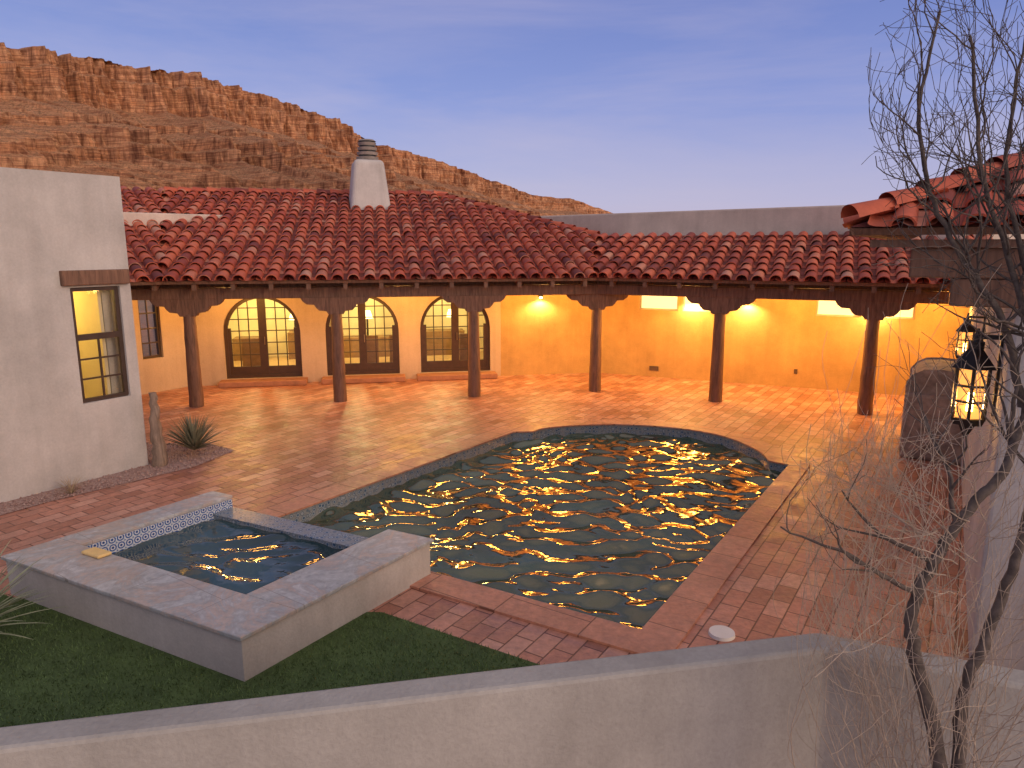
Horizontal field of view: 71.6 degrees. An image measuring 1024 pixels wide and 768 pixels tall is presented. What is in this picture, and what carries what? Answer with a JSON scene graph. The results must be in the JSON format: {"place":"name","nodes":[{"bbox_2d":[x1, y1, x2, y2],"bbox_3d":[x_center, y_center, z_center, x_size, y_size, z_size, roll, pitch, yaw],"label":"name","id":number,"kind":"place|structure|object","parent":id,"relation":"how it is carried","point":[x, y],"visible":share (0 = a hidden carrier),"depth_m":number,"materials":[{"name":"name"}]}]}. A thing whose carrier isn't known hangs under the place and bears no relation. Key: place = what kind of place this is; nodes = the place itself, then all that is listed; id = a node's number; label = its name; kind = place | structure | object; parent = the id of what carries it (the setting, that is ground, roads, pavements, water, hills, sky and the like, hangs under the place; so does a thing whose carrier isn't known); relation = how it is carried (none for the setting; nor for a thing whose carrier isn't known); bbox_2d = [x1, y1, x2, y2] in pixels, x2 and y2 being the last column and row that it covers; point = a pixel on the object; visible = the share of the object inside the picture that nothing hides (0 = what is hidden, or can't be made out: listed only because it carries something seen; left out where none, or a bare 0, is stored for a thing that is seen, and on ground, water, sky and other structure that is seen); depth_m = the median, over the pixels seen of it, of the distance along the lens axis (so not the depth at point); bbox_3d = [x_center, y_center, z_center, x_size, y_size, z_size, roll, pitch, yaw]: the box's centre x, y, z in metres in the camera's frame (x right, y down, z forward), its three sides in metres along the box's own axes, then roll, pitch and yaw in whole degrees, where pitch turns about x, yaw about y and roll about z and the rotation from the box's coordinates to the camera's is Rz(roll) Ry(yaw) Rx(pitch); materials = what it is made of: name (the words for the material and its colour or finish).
{"place":"outdoors","nodes":[
{"label":"outdoors","id":0,"kind":"place"},
{"bbox_2d":[0,592,539,726],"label":"lawn","id":1,"kind":"structure","parent":0,"point":[60,666],"depth_m":6.01,"materials":[{"name":"green plant"}]},
{"bbox_2d":[0,541,67,639],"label":"agave plant","id":2,"kind":"object","parent":1,"relation":"on","point":[5,604],"visible":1,"depth_m":6.47,"materials":[{"name":"green plant"}]},
{"bbox_2d":[0,42,610,215],"bbox_3d":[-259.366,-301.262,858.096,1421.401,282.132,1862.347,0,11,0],"label":"mesa mountain","id":3,"kind":"structure","parent":0,"point":[131,127],"depth_m":1004.42,"materials":[{"name":"brown stone"}]},
{"bbox_2d":[228,298,484,356],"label":"interior back wall","id":4,"kind":"structure","parent":0,"point":[281,335],"depth_m":22.43,"materials":[{"name":"yellow paint"}]},
{"bbox_2d":[152,189,601,280],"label":"roof pan tiles","id":5,"kind":"object","parent":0,"point":[302,277],"visible":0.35,"depth_m":17.62,"materials":[{"name":"ceramic"}]},
{"bbox_2d":[164,186,447,194],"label":"ridge caps","id":6,"kind":"object","parent":5,"relation":"on","point":[304,190],"visible":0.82,"depth_m":21.73,"materials":[{"name":"ceramic"}]},
{"bbox_2d":[162,277,596,284],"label":"roof deck","id":7,"kind":"structure","parent":5,"relation":"attached to","point":[369,281],"depth_m":15.63,"materials":[{"name":"brown wood"}]},
{"bbox_2d":[349,159,390,209],"bbox_3d":[-4.280,-5.771,21.191,1.211,1.720,1.211,-3,11,-17],"label":"chimney base","id":8,"kind":"object","parent":7,"relation":"on","point":[368,183],"visible":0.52,"depth_m":20.69,"materials":[{"name":"white paint"}]},
{"bbox_2d":[162,193,597,280],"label":"roof pans","id":9,"kind":"object","parent":7,"relation":"on","point":[360,251],"visible":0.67,"depth_m":18.05,"materials":[{"name":"ceramic"}]},
{"bbox_2d":[427,190,599,234],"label":"rake caps","id":10,"kind":"object","parent":5,"relation":"attached to","point":[527,215],"visible":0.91,"depth_m":20.92,"materials":[{"name":"ceramic"}]},
{"bbox_2d":[0,373,968,664],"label":"patio pavement","id":11,"kind":"structure","parent":0,"point":[288,443],"depth_m":11.49,"materials":[{"name":"ceramic"}]},
{"bbox_2d":[0,167,147,502],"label":"window wall","id":12,"kind":"structure","parent":11,"relation":"on","point":[54,428],"depth_m":10.22,"materials":[{"name":"beige paint"}]},
{"bbox_2d":[70,288,85,402],"bbox_3d":[-6.489,-0.562,10.563,0.083,1.730,0.083,0,11,0],"label":"window bar","id":13,"kind":"object","parent":12,"relation":"attached to","point":[77,343],"depth_m":10.55,"materials":[{"name":"brown wood"}]},
{"bbox_2d":[72,286,113,291],"bbox_3d":[-6.307,-1.435,10.679,0.060,0.060,0.605,7,13,32],"label":"window bar","id":14,"kind":"object","parent":12,"relation":"attached to","point":[93,288],"depth_m":10.65,"materials":[{"name":"brown wood"}]},
{"bbox_2d":[59,269,129,285],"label":"lintel","id":15,"kind":"structure","parent":12,"relation":"attached to","point":[90,277],"depth_m":10.52,"materials":[{"name":"brown wood"}]},
{"bbox_2d":[78,331,118,340],"bbox_3d":[-6.307,-0.733,10.814,0.060,0.090,0.605,7,13,32],"label":"window bar","id":16,"kind":"object","parent":12,"relation":"attached to","point":[93,336],"depth_m":10.79,"materials":[{"name":"brown wood"}]},
{"bbox_2d":[97,339,105,395],"bbox_3d":[-6.307,-0.257,10.905,0.030,0.880,0.026,7,13,32],"label":"window bar","id":17,"kind":"object","parent":12,"relation":"attached to","point":[101,367],"depth_m":10.89,"materials":[{"name":"brown wood"}]},
{"bbox_2d":[85,392,124,402],"bbox_3d":[-6.307,0.205,10.994,0.060,0.060,0.605,7,13,32],"label":"window sill","id":18,"kind":"structure","parent":12,"relation":"in","point":[103,397],"depth_m":10.98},
{"bbox_2d":[112,286,128,395],"bbox_3d":[-6.126,-0.668,11.110,0.083,1.730,0.083,0,11,0],"label":"window bar","id":19,"kind":"object","parent":12,"relation":"attached to","point":[115,293],"depth_m":11.09,"materials":[{"name":"brown wood"}]},
{"bbox_2d":[100,290,119,393],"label":"end wall","id":20,"kind":"structure","parent":11,"relation":"on","point":[109,327],"depth_m":11.19,"materials":[{"name":"paint"}]},
{"bbox_2d":[0,443,234,514],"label":"gravel bed","id":21,"kind":"object","parent":11,"relation":"on","point":[180,457],"visible":0.45,"depth_m":11.12,"materials":[{"name":"grey gravel"}]},
{"bbox_2d":[49,475,90,493],"bbox_3d":[-6.356,1.452,10.181,0.565,0.299,0.500,4,12,22],"label":"dry grass tuft","id":22,"kind":"object","parent":21,"relation":"on","point":[70,489],"visible":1,"depth_m":10.21,"materials":[{"name":"beige plant"}]},
{"bbox_2d":[149,392,167,466],"bbox_3d":[-5.743,0.735,11.467,0.251,1.220,0.254,0,11,0],"label":"yucca trunk","id":23,"kind":"object","parent":21,"relation":"on","point":[159,454],"visible":1,"depth_m":11.41,"materials":[{"name":"brown wood"}]},
{"bbox_2d":[164,411,228,449],"bbox_3d":[-5.457,0.791,12.151,1.236,0.696,1.277,0,11,0],"label":"yucca plant","id":24,"kind":"object","parent":21,"relation":"on","point":[192,438],"visible":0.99,"depth_m":12.07,"materials":[{"name":"green plant"}]},
{"bbox_2d":[132,300,187,394],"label":"side wall","id":25,"kind":"structure","parent":11,"relation":"on","point":[167,370],"depth_m":17.55,"materials":[{"name":"paint"}]},
{"bbox_2d":[130,281,161,285],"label":"side roof deck","id":26,"kind":"structure","parent":25,"relation":"on","point":[146,283],"depth_m":14.65,"materials":[{"name":"brown wood"}]},
{"bbox_2d":[121,191,163,280],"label":"side roof pans","id":27,"kind":"object","parent":26,"relation":"on","point":[137,257],"visible":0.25,"depth_m":16.82,"materials":[{"name":"ceramic"}]},
{"bbox_2d":[120,186,169,281],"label":"side roof tiles","id":28,"kind":"object","parent":26,"relation":"on","point":[156,232],"visible":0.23,"depth_m":17.09,"materials":[{"name":"ceramic"}]},
{"bbox_2d":[123,212,223,225],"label":"parapet","id":29,"kind":"structure","parent":26,"relation":"on","point":[131,217],"depth_m":18.13,"materials":[{"name":"beige paint"}]},
{"bbox_2d":[138,300,156,355],"bbox_3d":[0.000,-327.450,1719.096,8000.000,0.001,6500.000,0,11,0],"label":"window","id":30,"kind":"structure","parent":25,"relation":"in","point":[143,324],"depth_m":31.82,"materials":[{"name":"glass"}]},
{"bbox_2d":[152,304,161,356],"bbox_3d":[-8.720,-1.415,17.425,0.100,1.510,0.060,7,13,31],"label":"window frame","id":31,"kind":"object","parent":25,"relation":"attached to","point":[157,332],"visible":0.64,"depth_m":17.42,"materials":[{"name":"brown wood"}]},
{"bbox_2d":[183,315,203,407],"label":"column","id":32,"kind":"structure","parent":11,"relation":"on","point":[195,387],"depth_m":15.64,"materials":[{"name":"brown wood"}]},
{"bbox_2d":[149,299,224,316],"bbox_3d":[-7.070,-1.671,15.514,1.523,0.379,0.220,-2,11,-11],"label":"corbel","id":33,"kind":"object","parent":32,"relation":"on","point":[190,307],"visible":0.98,"depth_m":15.41,"materials":[{"name":"brown wood"}]},
{"bbox_2d":[1,491,433,681],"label":"raised spa","id":34,"kind":"object","parent":11,"relation":"on","point":[216,581],"visible":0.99,"depth_m":6.95,"materials":[{"name":"grey paint"}]},
{"bbox_2d":[218,377,307,387],"bbox_3d":[-6.400,-0.039,18.325,2.160,0.143,0.417,-2,11,-11],"label":"door step","id":35,"kind":"object","parent":11,"relation":"on","point":[235,383],"depth_m":18.19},
{"bbox_2d":[331,312,346,401],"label":"column","id":36,"kind":"structure","parent":11,"relation":"on","point":[339,382],"depth_m":16.17,"materials":[{"name":"brown wood"}]},
{"bbox_2d":[300,297,369,313],"bbox_3d":[-3.980,-1.773,16.044,1.523,0.379,0.220,-2,11,-11],"label":"corbel","id":37,"kind":"object","parent":36,"relation":"on","point":[333,305],"visible":0.97,"depth_m":15.94,"materials":[{"name":"brown wood"}]},
{"bbox_2d":[131,284,596,299],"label":"beam","id":38,"kind":"structure","parent":37,"relation":"on","point":[317,292],"depth_m":16.02,"materials":[{"name":"brown wood"}]},
{"bbox_2d":[130,281,597,287],"bbox_3d":[-3.635,-2.347,16.051,11.594,0.271,0.040,-2,11,-11],"label":"frieze board","id":39,"kind":"object","parent":38,"relation":"on","point":[352,284],"visible":0.21,"depth_m":16.08,"materials":[{"name":"brown wood"}]},
{"bbox_2d":[196,296,500,385],"bbox_3d":[-4.317,-1.880,18.751,8.100,3.600,0.300,-2,11,-11],"label":"door wall","id":40,"kind":"structure","parent":11,"relation":"on","point":[407,311],"depth_m":18.63,"materials":[{"name":"beige paint"}]},
{"bbox_2d":[234,366,260,374],"bbox_3d":[-6.932,-0.351,18.521,0.750,0.215,0.050,-2,11,-11],"label":"bottom rail","id":41,"kind":"object","parent":40,"relation":"on","point":[244,370],"visible":1,"depth_m":18.50,"materials":[{"name":"brown wood"}]},
{"bbox_2d":[224,298,302,378],"bbox_3d":[-6.466,-1.235,18.447,1.900,2.150,0.120,-2,11,-11],"label":"door frame","id":42,"kind":"object","parent":40,"relation":"attached to","point":[228,317],"visible":0.73,"depth_m":18.43,"materials":[{"name":"brown wood"}]},
{"bbox_2d":[228,328,233,374],"bbox_3d":[-7.271,-0.830,18.363,0.092,1.215,0.084,0,11,0],"label":"door side stile","id":43,"kind":"object","parent":42,"relation":"attached to","point":[230,352],"depth_m":18.34,"materials":[{"name":"brown wood"}]},
{"bbox_2d":[256,299,268,373],"bbox_3d":[-6.465,-1.235,18.442,0.200,1.980,0.070,-2,11,-11],"label":"door stile","id":44,"kind":"object","parent":42,"relation":"attached to","point":[262,329],"depth_m":18.41,"materials":[{"name":"brown wood"}]},
{"bbox_2d":[294,327,298,372],"bbox_3d":[-5.660,-0.888,18.665,0.092,1.215,0.084,0,11,0],"label":"door side stile","id":45,"kind":"object","parent":42,"relation":"attached to","point":[296,349],"depth_m":18.63,"materials":[{"name":"brown wood"}]},
{"bbox_2d":[269,365,295,373],"bbox_3d":[-5.999,-0.385,18.696,0.750,0.215,0.050,-2,11,-11],"label":"bottom rail","id":46,"kind":"object","parent":40,"relation":"on","point":[277,369],"visible":1,"depth_m":18.66,"materials":[{"name":"brown wood"}]},
{"bbox_2d":[325,297,399,375],"bbox_3d":[-3.981,-1.325,18.912,1.900,2.150,0.120,-2,11,-11],"label":"door frame","id":47,"kind":"object","parent":40,"relation":"attached to","point":[397,370],"visible":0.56,"depth_m":18.97,"materials":[{"name":"brown wood"}]},
{"bbox_2d":[357,303,367,370],"bbox_3d":[-3.980,-1.324,18.907,0.200,1.980,0.070,-2,11,-11],"label":"door stile","id":48,"kind":"object","parent":47,"relation":"attached to","point":[362,333],"depth_m":18.89,"materials":[{"name":"brown wood"}]},
{"bbox_2d":[392,325,395,369],"bbox_3d":[-3.174,-0.978,19.131,0.092,1.215,0.084,0,11,0],"label":"door side stile","id":49,"kind":"object","parent":47,"relation":"attached to","point":[394,347],"depth_m":19.10,"materials":[{"name":"brown wood"}]},
{"bbox_2d":[368,362,392,370],"bbox_3d":[-3.513,-0.474,19.162,0.750,0.215,0.050,-2,11,-11],"label":"bottom rail","id":50,"kind":"object","parent":40,"relation":"on","point":[380,366],"visible":1,"depth_m":19.14,"materials":[{"name":"brown wood"}]},
{"bbox_2d":[427,360,451,368],"bbox_3d":[-2.020,-0.528,19.441,0.750,0.215,0.050,-2,11,-11],"label":"bottom rail","id":51,"kind":"object","parent":40,"relation":"on","point":[439,364],"visible":1,"depth_m":19.42,"materials":[{"name":"brown wood"}]},
{"bbox_2d":[420,296,489,372],"bbox_3d":[-1.555,-1.413,19.367,1.900,2.150,0.120,-2,11,-11],"label":"door frame","id":52,"kind":"object","parent":40,"relation":"attached to","point":[431,304],"visible":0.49,"depth_m":19.39,"materials":[{"name":"brown wood"}]},
{"bbox_2d":[423,324,426,368],"bbox_3d":[-2.359,-1.007,19.283,0.092,1.215,0.084,0,11,0],"label":"door side stile","id":53,"kind":"object","parent":52,"relation":"attached to","point":[425,347],"depth_m":19.25,"materials":[{"name":"brown wood"}]},
{"bbox_2d":[451,303,458,367],"bbox_3d":[-1.554,-1.412,19.362,0.200,1.980,0.070,-2,11,-11],"label":"door stile","id":54,"kind":"object","parent":52,"relation":"attached to","point":[454,331],"depth_m":19.35,"materials":[{"name":"brown wood"}]},
{"bbox_2d":[483,323,486,366],"bbox_3d":[-0.748,-1.065,19.585,0.092,1.215,0.084,0,11,0],"label":"door side stile","id":55,"kind":"object","parent":52,"relation":"attached to","point":[484,346],"depth_m":19.56,"materials":[{"name":"brown wood"}]},
{"bbox_2d":[233,351,482,366],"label":"interior floor","id":56,"kind":"structure","parent":11,"relation":"on","point":[273,361],"depth_m":21.65,"materials":[{"name":"tile"}]},
{"bbox_2d":[232,336,258,360],"bbox_3d":[-8.001,-1.097,21.721,0.900,0.660,0.680,-2,11,-11],"label":"interior cabinet","id":57,"kind":"object","parent":56,"relation":"on","point":[236,348],"visible":0.36,"depth_m":21.35,"materials":[{"name":"brown wood"}]},
{"bbox_2d":[241,338,260,365],"bbox_3d":[-7.183,-0.813,19.585,0.500,0.910,0.048,-2,11,-11],"label":"chair back","id":58,"kind":"object","parent":56,"relation":"on","point":[255,349],"visible":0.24,"depth_m":19.55,"materials":[{"name":"brown wood"}]},
{"bbox_2d":[287,330,294,358],"bbox_3d":[-6.380,-1.229,22.010,1.000,0.810,0.680,-2,11,-11],"label":"interior cabinet","id":59,"kind":"object","parent":56,"relation":"on","point":[291,345],"visible":0.29,"depth_m":21.61,"materials":[{"name":"brown wood"}]},
{"bbox_2d":[344,335,389,357],"bbox_3d":[-4.563,-1.197,22.370,2.100,0.610,0.680,-2,11,-11],"label":"interior cabinet","id":60,"kind":"object","parent":56,"relation":"on","point":[354,345],"depth_m":22.03,"materials":[{"name":"brown wood"}]},
{"bbox_2d":[366,335,378,362],"bbox_3d":[-4.040,-0.926,20.174,0.500,0.910,0.048,-2,11,-11],"label":"chair back","id":61,"kind":"object","parent":56,"relation":"on","point":[371,356],"visible":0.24,"depth_m":20.16,"materials":[{"name":"brown wood"}]},
{"bbox_2d":[426,328,464,355],"bbox_3d":[-2.254,-1.353,22.788,1.400,0.760,0.680,-2,11,-11],"label":"interior cabinet","id":62,"kind":"object","parent":56,"relation":"on","point":[438,342],"visible":0.36,"depth_m":22.45,"materials":[{"name":"brown wood"}]},
{"bbox_2d":[459,333,466,359],"bbox_3d":[-1.290,-1.026,20.689,0.500,0.910,0.048,-2,11,-11],"label":"chair back","id":63,"kind":"object","parent":56,"relation":"on","point":[463,352],"visible":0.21,"depth_m":20.63,"materials":[{"name":"brown wood"}]},
{"bbox_2d":[321,374,405,384],"bbox_3d":[-3.915,-0.129,18.791,2.160,0.143,0.417,-2,11,-11],"label":"door step","id":64,"kind":"object","parent":11,"relation":"on","point":[371,378],"depth_m":18.66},
{"bbox_2d":[417,371,497,380],"bbox_3d":[-1.489,-0.217,19.245,2.160,0.143,0.417,-2,11,-11],"label":"door step","id":65,"kind":"object","parent":11,"relation":"on","point":[452,376],"depth_m":19.07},
{"bbox_2d":[468,310,480,396],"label":"column","id":66,"kind":"structure","parent":11,"relation":"on","point":[474,381],"depth_m":16.74,"materials":[{"name":"brown wood"}]},
{"bbox_2d":[441,295,505,311],"bbox_3d":[-0.900,-1.883,16.614,1.523,0.379,0.220,-2,11,-11],"label":"corbel","id":67,"kind":"object","parent":66,"relation":"on","point":[470,303],"visible":0.98,"depth_m":16.51,"materials":[{"name":"brown wood"}]},
{"bbox_2d":[0,633,1023,767],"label":"garden wall","id":68,"kind":"structure","parent":11,"relation":"on","point":[725,705],"depth_m":3.88,"materials":[{"name":"paint"}]},
{"bbox_2d":[257,419,809,653],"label":"swimming pool","id":69,"kind":"structure","parent":11,"relation":"in","point":[635,536],"depth_m":9.81,"materials":[{"name":"liquid"}]},
{"bbox_2d":[501,295,591,375],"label":"hall wall","id":70,"kind":"structure","parent":11,"relation":"on","point":[548,334],"depth_m":19.71,"materials":[{"name":"paint"}]},
{"bbox_2d":[589,308,601,391],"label":"column","id":71,"kind":"structure","parent":11,"relation":"on","point":[595,356],"depth_m":17.35,"materials":[{"name":"brown wood"}]},
{"bbox_2d":[567,294,627,309],"bbox_3d":[2.060,-2.000,17.223,1.523,0.379,0.220,0,11,0],"label":"corbel","id":72,"kind":"object","parent":71,"relation":"on","point":[594,301],"visible":0.88,"depth_m":17.10,"materials":[{"name":"brown wood"}]},
{"bbox_2d":[708,312,725,401],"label":"column","id":73,"kind":"structure","parent":11,"relation":"on","point":[716,375],"depth_m":16.17,"materials":[{"name":"brown wood"}]},
{"bbox_2d":[686,297,755,314],"bbox_3d":[4.710,-1.773,16.044,1.523,0.379,0.220,5,12,24],"label":"corbel","id":74,"kind":"object","parent":73,"relation":"on","point":[725,306],"visible":0.91,"depth_m":15.94,"materials":[{"name":"brown wood"}]},
{"bbox_2d":[708,625,734,641],"bbox_3d":[1.930,2.291,6.531,0.240,0.030,0.240,0,11,0],"label":"skimmer lid","id":75,"kind":"object","parent":11,"relation":"on","point":[721,633],"visible":1,"depth_m":6.50,"materials":[{"name":"white plastic"}]},
{"bbox_2d":[601,291,968,395],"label":"gallery wall","id":76,"kind":"structure","parent":11,"relation":"on","point":[773,342],"depth_m":18.09,"materials":[{"name":"paint"}]},
{"bbox_2d":[642,296,676,308],"bbox_3d":[3.996,-2.274,19.237,0.970,0.450,0.010,5,12,24],"label":"clerestory glass","id":77,"kind":"object","parent":76,"relation":"on","point":[665,302],"visible":0.64,"depth_m":19.24,"materials":[{"name":"yellow glass"}]},
{"bbox_2d":[541,205,1023,239],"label":"parapet wall","id":78,"kind":"structure","parent":76,"relation":"on","point":[811,220],"depth_m":19.11,"materials":[{"name":"beige paint"}]},
{"bbox_2d":[818,301,853,314],"bbox_3d":[8.024,-1.927,17.438,0.920,0.450,0.010,5,12,24],"label":"clerestory glass","id":79,"kind":"object","parent":76,"relation":"on","point":[830,307],"visible":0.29,"depth_m":17.51,"materials":[{"name":"yellow glass"}]},
{"bbox_2d":[857,318,879,415],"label":"column","id":80,"kind":"structure","parent":11,"relation":"on","point":[866,388],"depth_m":14.91,"materials":[{"name":"brown wood"}]},
{"bbox_2d":[835,301,916,319],"bbox_3d":[7.540,-1.529,14.777,1.523,0.379,0.220,5,12,24],"label":"corbel","id":81,"kind":"object","parent":80,"relation":"on","point":[868,310],"visible":0.89,"depth_m":14.67,"materials":[{"name":"brown wood"}]},
{"bbox_2d":[597,284,949,303],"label":"beam","id":82,"kind":"structure","parent":81,"relation":"on","point":[860,295],"depth_m":15.38,"materials":[{"name":"brown wood"}]},
{"bbox_2d":[597,281,949,290],"bbox_3d":[5.393,-2.267,15.631,7.319,0.269,0.040,5,12,24],"label":"frieze board","id":83,"kind":"object","parent":82,"relation":"on","point":[785,286],"visible":0.29,"depth_m":15.42,"materials":[{"name":"brown wood"}]},
{"bbox_2d":[773,264,1023,767],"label":"dry shrub","id":84,"kind":"object","parent":11,"relation":"on","point":[871,682],"visible":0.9,"depth_m":3.40,"materials":[{"name":"plant"}]},
{"bbox_2d":[780,0,1023,767],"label":"bare tree","id":85,"kind":"object","parent":11,"relation":"on","point":[970,508],"visible":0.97,"depth_m":3.23,"materials":[{"name":"brown plant"}]},
{"bbox_2d":[898,357,962,464],"bbox_3d":[7.454,0.386,12.460,0.960,1.530,1.900,7,13,31],"label":"outdoor grill counter","id":86,"kind":"object","parent":11,"relation":"on","point":[922,375],"visible":0.48,"depth_m":11.76,"materials":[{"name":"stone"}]},
{"bbox_2d":[961,307,1023,670],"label":"walls","id":87,"kind":"structure","parent":11,"relation":"on","point":[976,570],"depth_m":5.95,"materials":[{"name":"grey paint"}]},
{"bbox_2d":[592,231,992,283],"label":"gallery roof tiles","id":88,"kind":"object","parent":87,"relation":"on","point":[829,263],"visible":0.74,"depth_m":16.38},
{"bbox_2d":[955,313,985,357],"bbox_3d":[6.011,-0.591,9.359,0.246,0.684,0.333,-8,13,-35],"label":"wall lantern","id":89,"kind":"object","parent":87,"relation":"attached to","point":[971,330],"depth_m":9.32,"materials":[{"name":"black metal"}]},
{"bbox_2d":[950,328,1003,435],"bbox_3d":[4.149,-0.009,6.409,0.390,0.988,0.338,0,11,0],"label":"wall lantern","id":90,"kind":"object","parent":87,"relation":"attached to","point":[970,413],"depth_m":6.32,"materials":[{"name":"black metal"}]},
{"bbox_2d":[949,278,1023,307],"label":"bracket","id":91,"kind":"object","parent":87,"relation":"attached to","point":[964,284],"visible":0.53,"depth_m":5.54,"materials":[{"name":"brown wood"}]},
{"bbox_2d":[909,248,1022,278],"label":"cantilever beam","id":92,"kind":"structure","parent":91,"relation":"on","point":[992,254],"depth_m":5.59,"materials":[{"name":"brown wood"}]},
{"bbox_2d":[869,239,1023,246],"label":"soffit plate","id":93,"kind":"object","parent":92,"relation":"on","point":[927,243],"visible":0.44,"depth_m":5.59,"materials":[{"name":"brown wood"}]},
{"bbox_2d":[0,0,1023,212],"label":"sky","id":94,"kind":"structure","parent":0,"point":[613,106],"materials":[{"name":"blue"}]},
{"bbox_2d":[597,277,949,287],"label":"gallery roof deck","id":95,"kind":"structure","parent":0,"point":[779,282],"depth_m":14.94,"materials":[{"name":"brown wood"}]},
{"bbox_2d":[597,234,946,283],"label":"gallery roof pans","id":96,"kind":"object","parent":95,"relation":"on","point":[892,271],"visible":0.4,"depth_m":16.22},
{"bbox_2d":[850,230,917,239],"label":"side roof deck","id":97,"kind":"structure","parent":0,"point":[899,237],"depth_m":8.47,"materials":[{"name":"brown wood"}]},
{"bbox_2d":[842,164,1023,228],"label":"side roof tiles","id":98,"kind":"object","parent":97,"relation":"on","point":[849,218],"visible":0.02,"depth_m":6.01,"materials":[{"name":"ceramic"}]},
{"bbox_2d":[849,225,1023,235],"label":"front roof deck","id":99,"kind":"structure","parent":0,"point":[940,230],"depth_m":5.55,"materials":[{"name":"brown wood"}]},
{"bbox_2d":[851,181,1023,226],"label":"front roof pans","id":100,"kind":"object","parent":99,"relation":"on","point":[866,224],"visible":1,"depth_m":5.64,"materials":[{"name":"ceramic"}]},
{"bbox_2d":[868,166,1023,226],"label":"front roof pan tiles","id":101,"kind":"object","parent":99,"relation":"on","point":[876,220],"visible":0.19,"depth_m":5.65,"materials":[{"name":"ceramic"}]},
{"bbox_2d":[841,148,1023,217],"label":"hip caps","id":102,"kind":"object","parent":101,"relation":"attached to","point":[878,205],"visible":0.61,"depth_m":5.81,"materials":[{"name":"ceramic"}]},
{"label":"room floor","id":103,"kind":"structure","parent":0,"visible":0},
{"bbox_2d":[73,290,110,397],"bbox_3d":[-7.352,-0.400,11.810,2.290,3.080,0.050,7,13,32],"label":"room end","id":104,"kind":"object","parent":103,"relation":"on","point":[88,311],"visible":0.07,"depth_m":11.29,"materials":[{"name":"paint"}]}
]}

